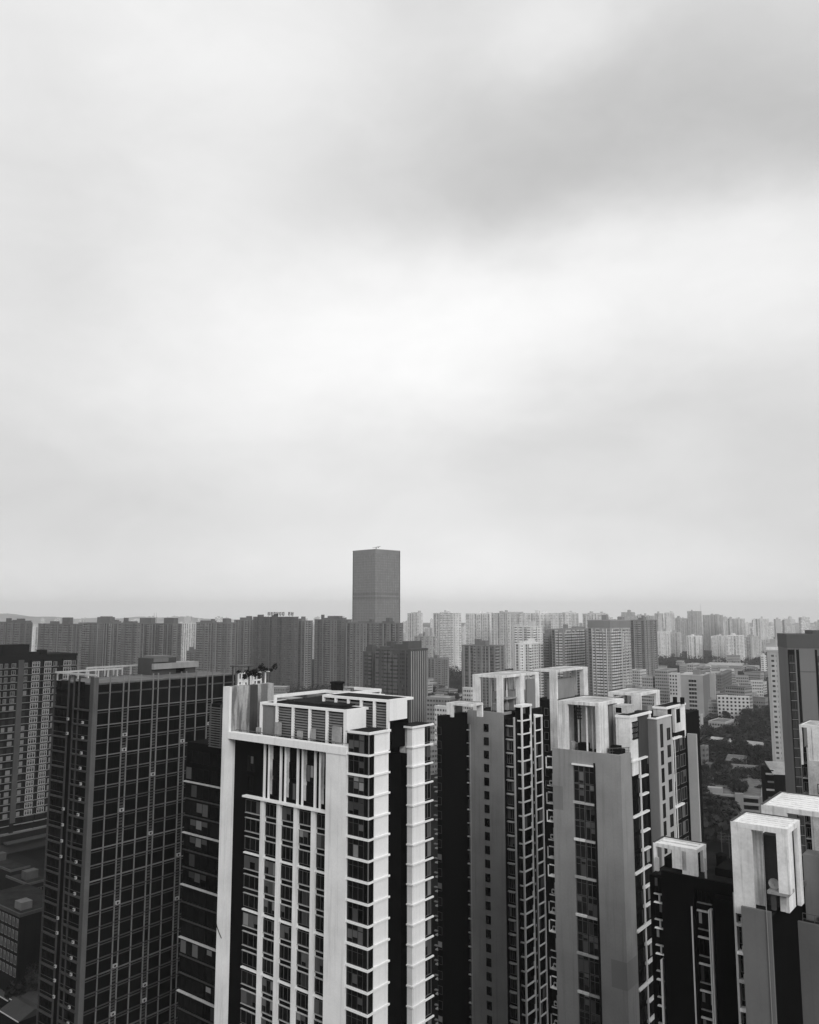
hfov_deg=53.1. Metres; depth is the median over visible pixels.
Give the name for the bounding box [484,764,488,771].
window
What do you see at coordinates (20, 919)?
office block
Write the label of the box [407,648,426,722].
striped tower
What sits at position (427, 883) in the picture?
window
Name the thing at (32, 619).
hills
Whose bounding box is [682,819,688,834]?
window
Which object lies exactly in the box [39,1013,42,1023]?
window
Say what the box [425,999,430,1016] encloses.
window
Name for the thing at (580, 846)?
window
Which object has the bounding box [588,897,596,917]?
window
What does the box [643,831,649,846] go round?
window
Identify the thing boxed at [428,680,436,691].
block
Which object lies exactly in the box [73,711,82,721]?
window
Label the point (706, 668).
block
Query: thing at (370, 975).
window
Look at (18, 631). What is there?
residential tower
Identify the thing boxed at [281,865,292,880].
window
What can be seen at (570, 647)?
residential tower
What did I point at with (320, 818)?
window
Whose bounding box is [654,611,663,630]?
residential tower
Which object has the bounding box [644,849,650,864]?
window
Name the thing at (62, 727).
window
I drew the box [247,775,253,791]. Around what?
window
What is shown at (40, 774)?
window
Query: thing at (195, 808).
window
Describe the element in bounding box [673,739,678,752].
window
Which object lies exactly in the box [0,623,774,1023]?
ground
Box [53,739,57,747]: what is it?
window
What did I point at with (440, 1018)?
window
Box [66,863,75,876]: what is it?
window
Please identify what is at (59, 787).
window
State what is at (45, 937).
window
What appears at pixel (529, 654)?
residential tower
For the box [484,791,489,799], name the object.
window
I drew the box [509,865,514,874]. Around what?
window
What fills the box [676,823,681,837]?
window
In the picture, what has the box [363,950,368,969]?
window
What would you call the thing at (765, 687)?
block
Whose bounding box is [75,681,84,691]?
window
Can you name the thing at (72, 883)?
window
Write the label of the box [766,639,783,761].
residential tower
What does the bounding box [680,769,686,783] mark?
window
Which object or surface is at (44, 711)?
window
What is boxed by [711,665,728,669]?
block
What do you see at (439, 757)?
window
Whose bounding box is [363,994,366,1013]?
window
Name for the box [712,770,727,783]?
tree
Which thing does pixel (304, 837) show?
window
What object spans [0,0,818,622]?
sky
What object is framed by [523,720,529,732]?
window
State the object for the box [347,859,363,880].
window
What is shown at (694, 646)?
residential tower
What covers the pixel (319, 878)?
window
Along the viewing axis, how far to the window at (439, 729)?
181.72 m
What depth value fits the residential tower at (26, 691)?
356.81 m
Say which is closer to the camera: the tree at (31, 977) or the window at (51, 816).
the window at (51, 816)
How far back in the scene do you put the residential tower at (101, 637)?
1063.85 m
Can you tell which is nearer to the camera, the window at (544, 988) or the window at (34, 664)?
the window at (544, 988)
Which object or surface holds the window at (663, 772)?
in the residential tower at (625, 787)
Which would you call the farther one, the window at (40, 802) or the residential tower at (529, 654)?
the residential tower at (529, 654)
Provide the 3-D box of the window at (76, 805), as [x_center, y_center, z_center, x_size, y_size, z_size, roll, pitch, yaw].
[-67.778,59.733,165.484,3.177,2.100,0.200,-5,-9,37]
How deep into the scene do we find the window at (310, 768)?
129.38 m
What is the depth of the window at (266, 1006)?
130.17 m
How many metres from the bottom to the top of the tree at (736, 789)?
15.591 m
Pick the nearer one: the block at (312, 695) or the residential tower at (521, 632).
the block at (312, 695)
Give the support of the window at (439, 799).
in the residential tower at (494, 934)
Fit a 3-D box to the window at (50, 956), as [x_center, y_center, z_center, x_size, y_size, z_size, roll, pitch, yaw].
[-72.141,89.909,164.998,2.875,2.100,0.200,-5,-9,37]
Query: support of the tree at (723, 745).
on the ground
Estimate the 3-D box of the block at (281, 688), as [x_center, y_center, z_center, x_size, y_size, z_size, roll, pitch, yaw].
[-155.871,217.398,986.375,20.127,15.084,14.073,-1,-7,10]
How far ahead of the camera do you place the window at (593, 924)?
134.17 m
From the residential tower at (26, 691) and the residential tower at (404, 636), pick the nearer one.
the residential tower at (26, 691)
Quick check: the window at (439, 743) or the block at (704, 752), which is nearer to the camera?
the window at (439, 743)
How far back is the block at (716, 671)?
1206.64 m
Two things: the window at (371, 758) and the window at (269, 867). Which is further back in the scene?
the window at (269, 867)
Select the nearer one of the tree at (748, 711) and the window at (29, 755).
the window at (29, 755)
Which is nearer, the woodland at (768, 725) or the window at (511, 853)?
the window at (511, 853)
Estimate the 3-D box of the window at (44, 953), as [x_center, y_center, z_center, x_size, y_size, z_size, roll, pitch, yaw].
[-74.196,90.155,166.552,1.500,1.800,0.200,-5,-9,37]
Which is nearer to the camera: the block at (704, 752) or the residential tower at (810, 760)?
the residential tower at (810, 760)
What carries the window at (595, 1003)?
in the residential tower at (625, 787)
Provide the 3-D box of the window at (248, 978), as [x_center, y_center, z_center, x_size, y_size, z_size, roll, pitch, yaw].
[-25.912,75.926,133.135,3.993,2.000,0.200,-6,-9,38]
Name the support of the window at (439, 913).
in the residential tower at (494, 934)
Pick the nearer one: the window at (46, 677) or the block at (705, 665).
the window at (46, 677)
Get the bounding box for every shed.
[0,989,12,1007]
[0,997,36,1023]
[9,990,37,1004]
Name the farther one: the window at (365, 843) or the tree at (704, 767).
the tree at (704, 767)
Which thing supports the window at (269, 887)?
in the residential tower at (306, 884)
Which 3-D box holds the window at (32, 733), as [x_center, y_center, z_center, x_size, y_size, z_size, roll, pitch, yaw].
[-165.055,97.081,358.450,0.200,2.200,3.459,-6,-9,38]
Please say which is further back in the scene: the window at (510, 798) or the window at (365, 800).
the window at (510, 798)
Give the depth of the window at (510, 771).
185.69 m
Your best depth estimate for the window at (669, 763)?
146.77 m
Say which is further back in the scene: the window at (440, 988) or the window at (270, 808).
the window at (440, 988)
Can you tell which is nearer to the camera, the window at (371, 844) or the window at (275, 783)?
the window at (371, 844)
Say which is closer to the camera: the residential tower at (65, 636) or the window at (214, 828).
the window at (214, 828)
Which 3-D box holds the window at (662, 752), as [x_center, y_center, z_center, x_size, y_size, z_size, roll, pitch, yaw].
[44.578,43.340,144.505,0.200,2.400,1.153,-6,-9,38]
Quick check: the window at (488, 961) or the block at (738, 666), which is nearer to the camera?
the window at (488, 961)
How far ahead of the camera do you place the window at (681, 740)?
153.34 m
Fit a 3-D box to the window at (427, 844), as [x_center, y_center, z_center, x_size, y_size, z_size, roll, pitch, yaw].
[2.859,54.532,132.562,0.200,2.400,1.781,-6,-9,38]
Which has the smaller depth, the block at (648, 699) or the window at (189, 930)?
the window at (189, 930)
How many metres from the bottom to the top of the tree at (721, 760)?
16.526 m
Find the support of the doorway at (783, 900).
in the residential tower at (776, 910)
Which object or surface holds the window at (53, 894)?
in the office tower at (111, 920)
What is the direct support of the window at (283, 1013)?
in the residential tower at (306, 884)
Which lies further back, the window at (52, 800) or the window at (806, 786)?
the window at (52, 800)
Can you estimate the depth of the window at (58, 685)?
173.27 m
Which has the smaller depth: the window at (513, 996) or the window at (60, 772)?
the window at (60, 772)
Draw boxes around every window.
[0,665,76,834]
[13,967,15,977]
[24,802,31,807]
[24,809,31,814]
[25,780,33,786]
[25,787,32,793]
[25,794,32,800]
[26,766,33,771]
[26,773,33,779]
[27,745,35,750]
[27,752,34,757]
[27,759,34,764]
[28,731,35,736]
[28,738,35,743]
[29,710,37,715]
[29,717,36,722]
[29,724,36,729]
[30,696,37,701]
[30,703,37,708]
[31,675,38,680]
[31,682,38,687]
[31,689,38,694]
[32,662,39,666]
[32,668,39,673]
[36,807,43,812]
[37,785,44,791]
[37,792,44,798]
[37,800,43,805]
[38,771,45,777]
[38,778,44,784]
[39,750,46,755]
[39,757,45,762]
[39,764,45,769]
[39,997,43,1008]
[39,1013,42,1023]
[40,736,47,741]
[40,743,46,748]
[40,981,44,992]
[41,716,48,721]
[41,723,47,727]
[41,730,47,734]
[41,966,45,976]
[42,695,49,700]
[42,702,48,707]
[42,709,48,714]
[42,950,46,960]
[43,681,50,686]
[43,688,49,693]
[43,934,47,944]
[44,661,51,665]
[44,668,50,672]
[44,675,50,679]
[44,903,48,913]
[44,919,47,929]
[44,999,51,1012]
[44,1015,50,1023]
[45,888,49,898]
[45,983,52,996]
[46,873,50,882]
[46,967,53,980]
[47,858,51,867]
[47,951,53,964]
[48,827,52,837]
[48,843,51,852]
[48,920,55,933]
[48,936,54,949]
[49,813,53,822]
[49,904,56,917]
[50,798,54,806]
[50,889,57,901]
[51,783,55,792]
[51,874,57,886]
[52,753,56,762]
[52,768,55,777]
[52,843,59,855]
[52,858,58,870]
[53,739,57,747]
[53,828,60,840]
[54,724,58,732]
[54,813,60,824]
[55,695,60,703]
[55,709,58,718]
[55,798,61,809]
[56,680,60,688]
[56,768,63,779]
[56,783,62,794]
[57,753,64,764]
[58,738,64,749]
[59,709,66,719]
[59,724,65,734]
[59,990,68,1005]
[59,1006,68,1021]
[60,694,67,704]
[60,974,69,988]
[61,680,67,690]
[61,958,70,972]
[62,942,71,955]
[63,660,70,664]
[63,667,70,670]
[63,910,72,924]
[63,926,72,940]
[64,894,73,908]
[65,879,74,891]
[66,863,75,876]
[67,832,76,844]
[67,847,75,860]
[68,817,77,829]
[69,801,78,813]
[70,771,79,782]
[70,786,78,798]
[71,756,80,767]
[72,741,81,752]
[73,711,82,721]
[73,726,81,736]
[74,696,83,706]
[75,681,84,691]
[83,874,182,1023]
[177,1010,202,1023]
[178,992,202,1016]
[179,956,203,979]
[179,974,203,997]
[180,921,204,942]
[180,939,204,960]
[181,903,205,924]
[182,868,206,888]
[182,886,205,906]
[183,834,207,852]
[183,851,206,870]
[184,800,208,817]
[184,817,207,835]
[185,783,209,799]
[186,749,210,765]
[186,766,209,782]
[204,1004,213,1021]
[205,985,214,1003]
[206,949,215,965]
[206,967,214,984]
[207,912,216,928]
[207,931,215,947]
[208,876,217,892]
[208,894,216,910]
[209,841,218,856]
[209,859,217,874]
[210,806,219,820]
[210,823,219,838]
[211,771,220,784]
[211,788,219,802]
[212,753,220,767]
[240,1009,255,1023]
[241,969,255,987]
[241,989,255,1008]
[242,931,256,948]
[242,951,256,968]
[243,893,257,909]
[243,912,257,928]
[244,855,258,871]
[244,874,258,890]
[245,799,259,814]
[245,818,259,833]
[245,836,258,851]
[247,755,254,771]
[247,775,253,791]
[261,998,272,1014]
[261,1018,271,1023]
[262,958,272,974]
[262,978,272,994]
[263,899,274,914]
[263,918,273,934]
[263,939,273,954]
[264,860,274,875]
[264,880,274,895]
[265,803,276,817]
[265,822,275,836]
[265,841,275,856]
[272,759,279,776]
[272,779,278,796]
[278,1005,289,1022]
[279,945,290,961]
[279,964,290,981]
[279,984,289,1002]
[280,885,291,900]
[280,904,291,920]
[280,924,291,940]
[281,845,292,860]
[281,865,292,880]
[282,806,293,821]
[282,826,292,841]
[289,762,296,779]
[289,782,295,799]
[296,971,308,988]
[296,991,307,1009]
[296,1013,307,1023]
[297,910,308,926]
[297,930,308,946]
[297,951,308,967]
[298,850,309,865]
[298,869,309,885]
[298,890,309,906]
[299,810,310,825]
[299,830,310,845]
[306,764,313,782]
[306,785,313,803]
[314,978,322,994]
[314,998,322,1015]
[315,895,323,910]
[315,915,323,931]
[315,936,323,951]
[315,957,322,972]
[316,834,324,848]
[316,854,324,869]
[316,874,323,889]
[317,814,324,828]
[324,767,325,784]
[346,944,362,967]
[346,966,362,989]
[346,988,362,1012]
[346,1010,362,1023]
[347,838,363,858]
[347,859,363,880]
[347,880,362,901]
[347,901,362,923]
[347,923,362,945]
[348,733,363,753]
[348,754,363,774]
[348,775,363,795]
[348,796,363,816]
[348,817,363,837]
[363,863,366,881]
[363,884,366,902]
[363,906,368,925]
[363,928,368,946]
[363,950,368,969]
[363,972,366,991]
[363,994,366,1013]
[364,735,367,753]
[364,757,369,774]
[364,778,369,795]
[364,799,369,817]
[364,820,367,838]
[364,841,367,859]
[366,993,372,1013]
[366,1015,372,1023]
[367,840,373,859]
[368,971,372,991]
[369,798,373,816]
[369,819,373,838]
[369,862,372,881]
[369,883,372,902]
[369,905,372,924]
[369,927,372,946]
[369,949,372,968]
[370,735,373,753]
[370,756,373,774]
[370,777,373,795]
[425,727,430,742]
[425,745,430,761]
[425,764,430,780]
[425,783,430,799]
[425,802,430,818]
[425,821,430,837]
[425,840,430,857]
[425,860,430,876]
[425,879,430,896]
[425,899,430,916]
[425,919,430,936]
[425,938,430,956]
[425,958,430,976]
[425,978,430,996]
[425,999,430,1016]
[437,727,441,734]
[437,740,441,748]
[437,754,441,762]
[437,768,441,776]
[437,782,441,790]
[437,796,441,804]
[437,811,441,818]
[437,825,441,833]
[437,839,441,847]
[437,853,441,862]
[437,868,441,876]
[437,882,441,890]
[438,897,441,905]
[438,911,441,920]
[438,926,442,934]
[438,941,442,949]
[438,955,442,964]
[438,970,442,979]
[438,985,442,994]
[438,1000,442,1009]
[438,1015,442,1023]
[484,724,488,731]
[484,737,488,744]
[484,750,488,758]
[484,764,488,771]
[484,777,488,785]
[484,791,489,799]
[485,805,489,812]
[485,818,489,826]
[485,832,489,840]
[485,846,489,854]
[485,859,489,867]
[485,873,489,881]
[485,887,490,895]
[486,901,490,910]
[486,915,490,924]
[486,929,490,938]
[486,943,490,952]
[486,957,490,966]
[486,972,491,981]
[487,986,491,995]
[487,1001,491,1010]
[487,1015,491,1023]
[507,727,512,736]
[507,740,513,750]
[507,754,513,763]
[507,768,513,777]
[508,781,513,791]
[508,795,513,804]
[508,809,514,818]
[508,823,514,832]
[508,836,514,846]
[509,851,514,860]
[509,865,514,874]
[509,879,515,888]
[509,893,515,903]
[509,907,515,917]
[510,921,515,931]
[510,936,516,946]
[510,950,516,960]
[510,964,516,974]
[510,979,516,989]
[511,994,516,1003]
[511,1008,517,1018]
[523,707,529,719]
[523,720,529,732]
[523,734,529,746]
[523,747,530,759]
[524,760,530,773]
[524,774,530,786]
[524,787,530,800]
[524,801,531,814]
[525,814,531,828]
[525,828,531,842]
[525,842,531,856]
[525,869,532,883]
[526,883,532,897]
[526,897,532,912]
[526,912,532,926]
[526,925,533,940]
[527,940,533,954]
[527,954,533,969]
[527,968,534,983]
[527,982,534,997]
[528,1011,534,1023]
[536,756,541,768]
[538,809,542,821]
[539,876,543,889]
[539,917,544,930]
[541,986,545,1000]
[544,708,548,715]
[544,720,548,727]
[544,732,548,739]
[545,744,548,751]
[545,768,548,776]
[574,765,584,783]
[574,783,584,801]
[574,803,584,820]
[575,820,585,839]
[575,840,585,857]
[576,857,586,876]
[576,878,586,895]
[577,895,587,914]
[577,916,587,934]
[578,933,588,953]
[578,954,588,973]
[579,971,589,992]
[579,993,589,1012]
[579,1010,590,1023]
[584,766,593,784]
[585,784,593,803]
[585,805,594,822]
[586,822,594,840]
[586,843,595,859]
[587,859,595,878]
[587,880,596,898]
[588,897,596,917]
[588,919,597,936]
[589,935,598,956]
[589,957,598,975]
[590,974,599,995]
[590,997,599,1015]
[591,1013,599,1023]
[615,707,621,713]
[632,778,639,795]
[633,796,640,814]
[633,816,640,832]
[634,833,641,851]
[634,852,642,870]
[635,872,642,889]
[636,889,643,908]
[636,908,644,927]
[637,929,644,947]
[638,946,645,966]
[638,965,646,986]
[639,987,646,1006]
[639,1003,647,1023]
[641,758,646,773]
[642,776,647,791]
[642,794,648,809]
[643,812,648,827]
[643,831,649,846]
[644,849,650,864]
[645,867,650,883]
[645,886,649,901]
[646,905,650,921]
[647,924,651,939]
[647,943,651,958]
[648,961,652,978]
[649,981,653,996]
[649,1000,653,1015]
[654,876,661,892]
[655,903,662,918]
[656,929,663,944]
[657,954,664,969]
[658,980,661,995]
[659,1007,662,1021]
[660,724,663,747]
[661,750,663,764]
[661,768,664,782]
[662,785,665,799]
[663,803,665,817]
[663,821,666,835]
[667,727,670,739]
[667,744,670,756]
[668,762,671,774]
[669,779,672,791]
[669,796,672,809]
[670,814,673,826]
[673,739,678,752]
[674,755,678,769]
[674,772,679,786]
[675,789,680,803]
[676,806,680,820]
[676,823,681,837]
[679,736,684,750]
[680,753,685,766]
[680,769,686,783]
[681,786,686,800]
[682,802,687,817]
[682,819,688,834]
[697,890,710,902]
[698,911,708,929]
[699,938,709,955]
[700,965,710,982]
[701,991,711,1010]
[702,1019,712,1023]
[739,927,742,943]
[740,955,743,971]
[741,983,744,1000]
[743,1012,746,1023]
[803,752,806,761]
[803,767,807,776]
[804,782,808,791]
[807,827,811,836]
[807,842,811,849]
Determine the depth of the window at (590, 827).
136.12 m
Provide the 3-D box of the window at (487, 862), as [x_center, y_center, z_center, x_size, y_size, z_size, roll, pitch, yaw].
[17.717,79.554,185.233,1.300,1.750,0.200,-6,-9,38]
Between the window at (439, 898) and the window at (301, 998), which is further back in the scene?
the window at (439, 898)
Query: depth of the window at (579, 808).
137.59 m
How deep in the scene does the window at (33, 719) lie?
358.98 m
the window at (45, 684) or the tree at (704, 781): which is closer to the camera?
the window at (45, 684)
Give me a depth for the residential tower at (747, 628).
3271.65 m
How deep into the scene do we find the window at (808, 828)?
168.00 m
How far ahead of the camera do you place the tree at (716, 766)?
456.08 m
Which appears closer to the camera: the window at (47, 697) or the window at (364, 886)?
the window at (364, 886)
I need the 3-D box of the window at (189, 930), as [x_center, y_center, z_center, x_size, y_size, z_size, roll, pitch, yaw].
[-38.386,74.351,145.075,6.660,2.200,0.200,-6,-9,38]
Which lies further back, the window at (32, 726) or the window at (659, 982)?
the window at (32, 726)
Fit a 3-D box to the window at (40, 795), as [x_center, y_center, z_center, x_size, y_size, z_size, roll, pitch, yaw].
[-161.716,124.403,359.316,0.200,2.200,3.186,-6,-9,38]
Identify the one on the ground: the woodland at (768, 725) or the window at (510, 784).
the woodland at (768, 725)
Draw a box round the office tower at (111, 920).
[36,655,253,1023]
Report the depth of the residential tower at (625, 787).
137.31 m
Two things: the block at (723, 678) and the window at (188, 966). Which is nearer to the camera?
the window at (188, 966)
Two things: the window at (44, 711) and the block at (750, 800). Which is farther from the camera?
the block at (750, 800)
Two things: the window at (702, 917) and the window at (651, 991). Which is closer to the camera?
the window at (702, 917)
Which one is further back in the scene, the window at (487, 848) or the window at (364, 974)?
the window at (487, 848)
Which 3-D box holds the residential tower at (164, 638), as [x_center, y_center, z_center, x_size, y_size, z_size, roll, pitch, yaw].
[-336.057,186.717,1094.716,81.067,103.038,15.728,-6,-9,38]
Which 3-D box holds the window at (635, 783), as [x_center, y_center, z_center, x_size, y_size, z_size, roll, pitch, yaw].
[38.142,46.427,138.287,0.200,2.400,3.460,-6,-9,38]
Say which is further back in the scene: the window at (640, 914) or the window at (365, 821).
the window at (640, 914)
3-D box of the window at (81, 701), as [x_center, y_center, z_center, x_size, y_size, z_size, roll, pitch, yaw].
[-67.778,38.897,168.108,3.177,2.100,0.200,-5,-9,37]
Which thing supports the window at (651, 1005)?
in the residential tower at (625, 787)
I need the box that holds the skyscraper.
[352,546,399,622]
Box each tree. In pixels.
[3,978,27,998]
[24,962,38,991]
[455,685,460,692]
[700,724,708,734]
[701,764,708,771]
[701,771,712,782]
[702,726,718,735]
[702,777,712,786]
[702,794,707,806]
[705,797,717,806]
[708,761,722,772]
[708,807,729,833]
[709,814,727,840]
[711,753,724,759]
[712,738,730,753]
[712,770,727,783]
[714,732,725,737]
[714,757,723,763]
[720,761,733,767]
[720,797,731,809]
[721,772,736,784]
[722,711,730,718]
[724,724,734,731]
[727,766,747,777]
[729,757,743,763]
[729,776,748,792]
[729,782,746,792]
[731,736,748,754]
[736,713,751,726]
[738,745,754,757]
[739,706,753,717]
[739,733,758,741]
[739,767,755,774]
[747,755,760,764]
[749,771,760,778]
[754,744,771,758]
[758,707,769,719]
[759,717,767,724]
[765,752,772,760]
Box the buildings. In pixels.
[749,623,812,632]
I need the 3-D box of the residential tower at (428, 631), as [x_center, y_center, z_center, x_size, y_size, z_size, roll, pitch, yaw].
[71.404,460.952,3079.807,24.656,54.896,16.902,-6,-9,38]
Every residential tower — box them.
[0,618,32,651]
[0,644,77,834]
[31,624,37,651]
[37,617,82,677]
[78,616,120,678]
[119,618,143,675]
[140,613,181,660]
[176,663,433,1023]
[181,621,195,660]
[186,647,194,660]
[195,618,236,672]
[234,616,252,684]
[252,612,298,690]
[297,617,312,689]
[312,622,314,658]
[314,615,351,690]
[345,618,402,690]
[363,644,377,692]
[375,641,427,695]
[403,632,406,640]
[407,611,422,640]
[414,634,437,656]
[425,627,431,635]
[428,655,448,687]
[433,610,461,671]
[433,665,587,1023]
[461,625,465,650]
[461,639,504,711]
[465,611,492,644]
[491,610,525,668]
[512,621,541,688]
[515,638,543,699]
[526,610,550,666]
[543,629,551,696]
[546,687,703,1023]
[551,611,578,628]
[551,624,589,694]
[582,611,607,627]
[587,615,631,703]
[621,610,634,619]
[630,615,658,675]
[635,613,653,619]
[649,832,738,1023]
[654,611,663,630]
[657,629,670,657]
[664,611,674,641]
[670,630,681,656]
[675,616,687,651]
[686,634,702,658]
[687,604,702,640]
[702,614,723,650]
[711,634,725,659]
[724,617,745,636]
[725,633,744,662]
[730,791,818,1023]
[744,634,761,658]
[745,622,749,635]
[753,617,769,638]
[760,653,766,670]
[761,637,769,653]
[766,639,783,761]
[777,630,818,877]
[799,720,818,850]
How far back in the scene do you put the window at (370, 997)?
117.49 m
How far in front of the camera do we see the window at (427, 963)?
130.35 m
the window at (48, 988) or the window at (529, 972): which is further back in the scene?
the window at (529, 972)
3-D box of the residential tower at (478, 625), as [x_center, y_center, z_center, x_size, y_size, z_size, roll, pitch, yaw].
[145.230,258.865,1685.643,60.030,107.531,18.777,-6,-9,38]
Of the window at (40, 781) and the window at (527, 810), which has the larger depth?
the window at (40, 781)
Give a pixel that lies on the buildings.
(796, 625)
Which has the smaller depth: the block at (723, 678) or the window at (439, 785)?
the window at (439, 785)
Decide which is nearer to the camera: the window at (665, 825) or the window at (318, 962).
the window at (318, 962)
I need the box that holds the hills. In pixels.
[0,613,210,625]
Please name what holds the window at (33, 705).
in the residential tower at (26, 691)
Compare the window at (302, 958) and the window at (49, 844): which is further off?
the window at (49, 844)
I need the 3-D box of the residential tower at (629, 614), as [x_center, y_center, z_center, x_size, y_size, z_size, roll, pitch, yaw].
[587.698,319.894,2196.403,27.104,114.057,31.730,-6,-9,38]
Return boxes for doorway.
[771,894,776,910]
[780,896,786,911]
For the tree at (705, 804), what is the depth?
386.66 m
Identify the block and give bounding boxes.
[0,826,45,854]
[0,851,29,889]
[0,884,42,994]
[5,868,43,889]
[274,686,289,692]
[274,691,287,694]
[277,696,300,699]
[307,694,323,696]
[426,695,454,734]
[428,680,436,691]
[428,683,432,692]
[430,741,436,774]
[434,705,445,742]
[437,686,457,695]
[462,687,472,711]
[626,685,640,703]
[632,669,645,687]
[641,675,654,687]
[642,686,656,704]
[654,668,676,703]
[669,672,680,701]
[676,660,684,664]
[679,663,686,673]
[680,669,715,717]
[686,663,698,671]
[696,666,709,671]
[699,663,710,671]
[699,714,702,728]
[700,744,708,764]
[706,764,762,814]
[707,662,744,670]
[708,700,717,719]
[708,718,733,728]
[710,736,733,753]
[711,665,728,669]
[711,668,719,675]
[716,669,731,692]
[717,695,749,725]
[718,667,734,674]
[725,683,752,708]
[726,654,740,662]
[726,754,746,761]
[732,673,747,684]
[735,675,748,685]
[736,740,763,745]
[744,671,763,680]
[746,665,759,670]
[749,680,766,693]
[751,680,763,696]
[753,671,767,678]
[753,694,767,708]
[761,761,785,801]
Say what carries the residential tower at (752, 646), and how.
on the ground
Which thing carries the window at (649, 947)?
in the residential tower at (625, 787)
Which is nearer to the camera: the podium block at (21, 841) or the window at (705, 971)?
the window at (705, 971)
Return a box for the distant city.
[40,616,818,638]
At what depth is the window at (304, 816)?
129.13 m
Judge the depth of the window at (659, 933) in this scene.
100.69 m
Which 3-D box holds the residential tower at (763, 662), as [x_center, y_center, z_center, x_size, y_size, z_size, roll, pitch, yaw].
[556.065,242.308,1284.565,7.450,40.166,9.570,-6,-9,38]
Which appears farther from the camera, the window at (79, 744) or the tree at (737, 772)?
the tree at (737, 772)
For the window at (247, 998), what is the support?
in the residential tower at (306, 884)
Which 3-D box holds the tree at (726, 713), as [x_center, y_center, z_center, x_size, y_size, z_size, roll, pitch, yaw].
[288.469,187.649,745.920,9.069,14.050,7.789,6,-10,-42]
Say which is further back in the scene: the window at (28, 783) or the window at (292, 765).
the window at (28, 783)
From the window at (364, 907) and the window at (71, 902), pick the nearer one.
the window at (364, 907)
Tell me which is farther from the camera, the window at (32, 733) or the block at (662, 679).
the block at (662, 679)
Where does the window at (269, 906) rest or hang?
in the residential tower at (306, 884)
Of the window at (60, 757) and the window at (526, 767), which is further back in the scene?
the window at (526, 767)
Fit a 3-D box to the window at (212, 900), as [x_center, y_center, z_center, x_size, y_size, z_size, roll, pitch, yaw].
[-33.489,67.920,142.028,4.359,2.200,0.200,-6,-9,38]
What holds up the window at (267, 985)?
in the residential tower at (306, 884)
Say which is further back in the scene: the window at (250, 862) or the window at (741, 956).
the window at (250, 862)
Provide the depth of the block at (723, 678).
900.04 m
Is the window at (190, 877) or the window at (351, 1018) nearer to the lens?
the window at (351, 1018)
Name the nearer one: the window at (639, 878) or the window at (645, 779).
the window at (639, 878)
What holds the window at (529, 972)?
in the residential tower at (494, 934)
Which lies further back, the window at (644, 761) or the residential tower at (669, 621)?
the residential tower at (669, 621)
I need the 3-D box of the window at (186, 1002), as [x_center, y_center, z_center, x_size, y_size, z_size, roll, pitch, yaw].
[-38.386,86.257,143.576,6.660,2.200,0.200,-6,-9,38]
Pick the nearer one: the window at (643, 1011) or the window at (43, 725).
the window at (643, 1011)
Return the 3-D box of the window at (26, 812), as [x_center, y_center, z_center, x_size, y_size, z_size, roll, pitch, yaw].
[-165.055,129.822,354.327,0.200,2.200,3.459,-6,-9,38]
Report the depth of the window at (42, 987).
165.76 m
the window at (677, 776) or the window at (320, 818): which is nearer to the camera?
the window at (320, 818)
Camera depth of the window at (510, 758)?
186.10 m
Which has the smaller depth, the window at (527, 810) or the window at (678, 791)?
the window at (678, 791)
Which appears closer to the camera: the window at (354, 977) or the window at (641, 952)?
the window at (354, 977)
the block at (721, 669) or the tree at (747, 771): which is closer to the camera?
the tree at (747, 771)
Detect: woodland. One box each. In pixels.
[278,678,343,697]
[449,664,732,736]
[658,650,768,684]
[700,731,771,843]
[722,697,770,734]
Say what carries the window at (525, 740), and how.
in the residential tower at (494, 934)
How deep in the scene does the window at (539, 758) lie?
193.65 m
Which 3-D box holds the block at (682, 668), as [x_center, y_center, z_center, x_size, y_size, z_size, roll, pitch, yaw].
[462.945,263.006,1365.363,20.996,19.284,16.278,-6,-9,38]
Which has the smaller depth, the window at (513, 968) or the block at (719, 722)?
the window at (513, 968)
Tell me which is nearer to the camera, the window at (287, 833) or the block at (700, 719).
the window at (287, 833)
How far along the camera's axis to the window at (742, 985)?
91.43 m
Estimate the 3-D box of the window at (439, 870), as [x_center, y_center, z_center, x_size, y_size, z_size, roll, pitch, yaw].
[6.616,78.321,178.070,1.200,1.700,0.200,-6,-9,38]
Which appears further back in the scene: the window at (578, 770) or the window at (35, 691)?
the window at (35, 691)
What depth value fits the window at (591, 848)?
135.69 m
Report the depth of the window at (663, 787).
143.75 m
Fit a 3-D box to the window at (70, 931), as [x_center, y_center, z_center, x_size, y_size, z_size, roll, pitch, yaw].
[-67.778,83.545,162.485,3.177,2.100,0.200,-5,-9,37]
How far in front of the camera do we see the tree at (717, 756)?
509.75 m
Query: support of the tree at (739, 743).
on the ground
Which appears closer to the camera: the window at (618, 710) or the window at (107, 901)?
the window at (618, 710)
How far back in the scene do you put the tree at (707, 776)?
435.44 m
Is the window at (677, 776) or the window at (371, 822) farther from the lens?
the window at (677, 776)
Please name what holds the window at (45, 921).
in the office tower at (111, 920)
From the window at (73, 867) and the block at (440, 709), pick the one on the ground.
the block at (440, 709)
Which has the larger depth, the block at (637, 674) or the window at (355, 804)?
the block at (637, 674)
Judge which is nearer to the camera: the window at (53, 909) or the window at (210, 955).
the window at (210, 955)
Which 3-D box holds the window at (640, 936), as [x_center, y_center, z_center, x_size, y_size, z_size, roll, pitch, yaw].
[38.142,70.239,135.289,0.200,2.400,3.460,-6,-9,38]
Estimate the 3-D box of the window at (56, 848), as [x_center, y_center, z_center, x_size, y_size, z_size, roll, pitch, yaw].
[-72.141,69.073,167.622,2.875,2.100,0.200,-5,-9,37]
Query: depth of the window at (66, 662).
373.60 m
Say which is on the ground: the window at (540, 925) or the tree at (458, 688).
the tree at (458, 688)

